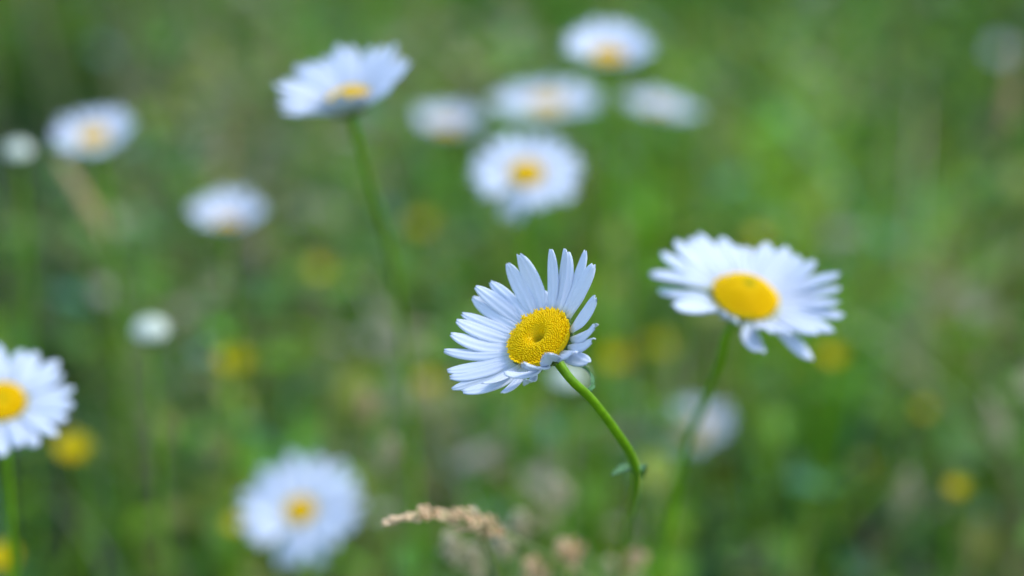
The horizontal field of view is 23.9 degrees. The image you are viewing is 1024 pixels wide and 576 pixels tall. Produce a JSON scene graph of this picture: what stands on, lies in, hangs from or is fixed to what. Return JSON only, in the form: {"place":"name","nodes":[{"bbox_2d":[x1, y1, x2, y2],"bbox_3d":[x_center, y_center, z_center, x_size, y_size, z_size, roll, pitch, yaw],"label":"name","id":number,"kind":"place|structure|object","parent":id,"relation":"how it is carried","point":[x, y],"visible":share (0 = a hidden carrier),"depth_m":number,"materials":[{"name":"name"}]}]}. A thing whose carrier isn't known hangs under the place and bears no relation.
{"place":"outdoors","nodes":[
{"label":"outdoors","id":0,"kind":"place"},
{"bbox_2d":[0,0,1023,575],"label":"ground","id":1,"kind":"structure","parent":0,"point":[658,460],"depth_m":1.61,"materials":[{"name":"green plant"}]},
{"bbox_2d":[0,541,19,575],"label":"buttercup","id":2,"kind":"object","parent":1,"relation":"on","point":[4,557],"visible":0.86,"depth_m":0.95,"materials":[{"name":"yellow plant"}]},
{"bbox_2d":[3,140,40,575],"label":"daisy bud","id":3,"kind":"object","parent":1,"relation":"on","point":[18,152],"visible":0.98,"depth_m":1.02,"materials":[{"name":"green plant"}]},
{"bbox_2d":[0,346,73,575],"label":"oxeye daisy","id":4,"kind":"object","parent":1,"relation":"on","point":[40,409],"visible":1,"depth_m":0.77,"materials":[{"name":"white plant"}]},
{"bbox_2d":[55,431,94,575],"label":"buttercup","id":5,"kind":"object","parent":1,"relation":"on","point":[72,445],"visible":1,"depth_m":1.05,"materials":[{"name":"yellow plant"}]},
{"bbox_2d":[52,107,135,575],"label":"oxeye daisy","id":6,"kind":"object","parent":1,"relation":"on","point":[99,133],"visible":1,"depth_m":1.06,"materials":[{"name":"white plant"}]},
{"bbox_2d":[55,159,149,575],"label":"grass seed head","id":7,"kind":"object","parent":1,"relation":"on","point":[87,203],"depth_m":1.16,"materials":[{"name":"plant"}]},
{"bbox_2d":[132,316,168,575],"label":"daisy bud","id":8,"kind":"object","parent":1,"relation":"on","point":[150,332],"visible":1,"depth_m":0.94,"materials":[{"name":"white plant"}]},
{"bbox_2d":[217,115,229,343],"bbox_3d":[-0.199,-0.034,1.672,0.008,0.208,0.070,-8,26,-16],"label":"grass seed head","id":9,"kind":"object","parent":1,"relation":"on","point":[223,161],"depth_m":1.62,"materials":[{"name":"plant"}]},
{"bbox_2d":[186,188,265,575],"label":"oxeye daisy","id":10,"kind":"object","parent":1,"relation":"on","point":[226,212],"visible":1,"depth_m":1.09,"materials":[{"name":"white plant"}]},
{"bbox_2d":[218,346,249,575],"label":"buttercup","id":11,"kind":"object","parent":1,"relation":"on","point":[242,359],"visible":0.52,"depth_m":1.18,"materials":[{"name":"green plant"}]},
{"bbox_2d":[225,513,245,575],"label":"buttercup","id":12,"kind":"object","parent":1,"relation":"on","point":[234,521],"visible":0.96,"depth_m":1.10,"materials":[{"name":"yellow plant"}]},
{"bbox_2d":[237,451,365,575],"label":"oxeye daisy","id":13,"kind":"object","parent":1,"relation":"on","point":[310,506],"visible":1,"depth_m":1.00,"materials":[{"name":"white plant"}]},
{"bbox_2d":[311,260,330,456],"bbox_3d":[-0.112,0.067,1.473,0.012,0.195,0.044,0,25,0],"label":"buttercup","id":14,"kind":"object","parent":1,"relation":"on","point":[320,268],"visible":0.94,"depth_m":1.43,"materials":[{"name":"green plant"}]},
{"bbox_2d":[274,44,421,575],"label":"oxeye daisy","id":15,"kind":"object","parent":1,"relation":"on","point":[343,85],"visible":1,"depth_m":0.80,"materials":[{"name":"white plant"}]},
{"bbox_2d":[353,385,378,575],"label":"grass seed head","id":16,"kind":"object","parent":1,"relation":"on","point":[368,403],"depth_m":1.04,"materials":[{"name":"plant"}]},
{"bbox_2d":[368,435,397,575],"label":"grass seed head","id":17,"kind":"object","parent":1,"relation":"on","point":[388,453],"depth_m":1.02,"materials":[{"name":"plant"}]},
{"bbox_2d":[411,214,432,418],"bbox_3d":[-0.058,0.030,1.583,0.014,0.168,0.018,-9,27,-19],"label":"buttercup","id":18,"kind":"object","parent":1,"relation":"on","point":[425,222],"visible":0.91,"depth_m":1.55,"materials":[{"name":"green plant"}]},
{"bbox_2d":[418,371,448,575],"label":"buttercup","id":19,"kind":"object","parent":1,"relation":"on","point":[432,381],"visible":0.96,"depth_m":1.30,"materials":[{"name":"green plant"}]},
{"bbox_2d":[415,103,493,575],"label":"oxeye daisy","id":20,"kind":"object","parent":1,"relation":"on","point":[457,120],"visible":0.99,"depth_m":1.26,"materials":[{"name":"white plant"}]},
{"bbox_2d":[438,529,473,575],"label":"grass seed head","id":21,"kind":"object","parent":1,"relation":"on","point":[451,542],"depth_m":0.81,"materials":[{"name":"plant"}]},
{"bbox_2d":[461,543,484,575],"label":"grass seed head","id":22,"kind":"object","parent":1,"relation":"on","point":[471,565],"depth_m":0.83,"materials":[{"name":"plant"}]},
{"bbox_2d":[381,503,585,575],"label":"grass seed head","id":23,"kind":"object","parent":1,"relation":"on","point":[479,524],"depth_m":0.71,"materials":[{"name":"plant"}]},
{"bbox_2d":[471,505,499,575],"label":"grass seed head","id":24,"kind":"object","parent":1,"relation":"on","point":[490,555],"depth_m":0.74,"materials":[{"name":"plant"}]},
{"bbox_2d":[489,526,514,575],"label":"grass seed head","id":25,"kind":"object","parent":1,"relation":"on","point":[498,544],"depth_m":0.80,"materials":[{"name":"plant"}]},
{"bbox_2d":[505,510,536,575],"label":"grass seed head","id":26,"kind":"object","parent":1,"relation":"on","point":[518,524],"depth_m":0.85,"materials":[{"name":"plant"}]},
{"bbox_2d":[470,132,582,575],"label":"oxeye daisy","id":27,"kind":"object","parent":1,"relation":"on","point":[537,174],"visible":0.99,"depth_m":1.00,"materials":[{"name":"white plant"}]},
{"bbox_2d":[522,555,550,575],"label":"grass seed head","id":28,"kind":"object","parent":1,"relation":"on","point":[532,567],"depth_m":0.81,"materials":[{"name":"plant"}]},
{"bbox_2d":[490,79,598,561],"bbox_3d":[0.017,0.062,1.294,0.054,0.354,0.058,5,26,11],"label":"oxeye daisy","id":29,"kind":"object","parent":1,"relation":"on","point":[546,102],"visible":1,"depth_m":1.23,"materials":[{"name":"white plant"}]},
{"bbox_2d":[444,249,647,575],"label":"oxeye daisy","id":30,"kind":"object","parent":1,"relation":"on","point":[527,330],"visible":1,"depth_m":0.64,"materials":[{"name":"white plant"}]},
{"bbox_2d":[545,474,574,575],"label":"grass seed head","id":31,"kind":"object","parent":1,"relation":"on","point":[562,494],"depth_m":0.96,"materials":[{"name":"plant"}]},
{"bbox_2d":[549,364,584,575],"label":"daisy bud","id":32,"kind":"object","parent":1,"relation":"on","point":[559,383],"visible":0.72,"depth_m":0.98,"materials":[{"name":"white plant"}]},
{"bbox_2d":[554,537,585,575],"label":"grass seed head","id":33,"kind":"object","parent":1,"relation":"on","point":[564,551],"depth_m":0.81,"materials":[{"name":"plant"}]},
{"bbox_2d":[583,346,629,554],"bbox_3d":[0.053,0.113,1.397,0.031,0.175,0.015,20,32,37],"label":"buttercup","id":34,"kind":"object","parent":1,"relation":"on","point":[615,357],"visible":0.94,"depth_m":1.36,"materials":[{"name":"green plant"}]},
{"bbox_2d":[564,18,654,564],"bbox_3d":[0.036,0.092,1.118,0.038,0.449,0.057,-10,27,-21],"label":"oxeye daisy","id":35,"kind":"object","parent":1,"relation":"on","point":[620,48],"visible":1,"depth_m":1.03,"materials":[{"name":"white plant"}]},
{"bbox_2d":[604,555,616,575],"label":"grass seed head","id":36,"kind":"object","parent":1,"relation":"on","point":[610,563],"depth_m":0.88,"materials":[{"name":"plant"}]},
{"bbox_2d":[612,548,647,575],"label":"grass seed head","id":37,"kind":"object","parent":1,"relation":"on","point":[634,558],"depth_m":0.87,"materials":[{"name":"plant"}]},
{"bbox_2d":[647,333,672,480],"bbox_3d":[0.091,0.098,1.442,0.014,0.165,0.043,10,27,20],"label":"buttercup","id":38,"kind":"object","parent":1,"relation":"on","point":[665,341],"visible":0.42,"depth_m":1.40,"materials":[{"name":"green plant"}]},
{"bbox_2d":[620,88,701,545],"bbox_3d":[0.073,0.060,1.298,0.041,0.355,0.058,-6,26,-12],"label":"oxeye daisy","id":39,"kind":"object","parent":1,"relation":"on","point":[657,106],"visible":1,"depth_m":1.23,"materials":[{"name":"white plant"}]},
{"bbox_2d":[652,400,730,536],"bbox_3d":[0.096,0.141,1.347,0.044,0.167,0.059,0,25,0],"label":"oxeye daisy","id":40,"kind":"object","parent":1,"relation":"on","point":[715,422],"visible":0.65,"depth_m":1.31,"materials":[{"name":"white plant"}]},
{"bbox_2d":[650,232,844,575],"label":"oxeye daisy","id":41,"kind":"object","parent":1,"relation":"on","point":[764,286],"visible":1,"depth_m":0.73,"materials":[{"name":"white plant"}]},
{"bbox_2d":[750,228,770,439],"bbox_3d":[0.144,0.062,1.452,0.012,0.220,0.033,0,25,0],"label":"buttercup","id":42,"kind":"object","parent":1,"relation":"on","point":[759,237],"visible":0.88,"depth_m":1.40,"materials":[{"name":"green plant"}]},
{"bbox_2d":[808,344,845,575],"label":"buttercup","id":43,"kind":"object","parent":1,"relation":"on","point":[832,355],"visible":1,"depth_m":1.18,"materials":[{"name":"green plant"}]},
{"bbox_2d":[881,469,917,575],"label":"grass seed head","id":44,"kind":"object","parent":1,"relation":"on","point":[904,494],"depth_m":1.14,"materials":[{"name":"plant"}]},
{"bbox_2d":[888,402,933,575],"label":"buttercup","id":45,"kind":"object","parent":1,"relation":"on","point":[924,409],"visible":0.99,"depth_m":1.30,"materials":[{"name":"green plant"}]},
{"bbox_2d":[946,477,969,575],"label":"buttercup","id":46,"kind":"object","parent":1,"relation":"on","point":[957,486],"visible":1,"depth_m":1.06,"materials":[{"name":"yellow plant"}]},
{"bbox_2d":[955,41,1018,575],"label":"grass seed head","id":47,"kind":"object","parent":1,"relation":"on","point":[1010,97],"depth_m":1.30,"materials":[{"name":"plant"}]},
{"bbox_2d":[986,395,1009,575],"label":"grass seed head","id":48,"kind":"object","parent":1,"relation":"on","point":[999,429],"depth_m":1.12,"materials":[{"name":"plant"}]},
{"bbox_2d":[989,40,1016,214],"bbox_3d":[0.393,-0.125,1.934,0.037,0.153,0.015,-12,28,-24],"label":"oxeye daisy","id":49,"kind":"object","parent":1,"relation":"on","point":[997,48],"visible":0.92,"depth_m":1.90,"materials":[{"name":"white plant"}]},
{"bbox_2d":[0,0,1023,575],"bbox_3d":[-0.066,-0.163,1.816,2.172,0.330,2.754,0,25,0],"label":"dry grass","id":50,"kind":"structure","parent":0,"point":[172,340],"depth_m":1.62,"materials":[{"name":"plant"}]}
]}

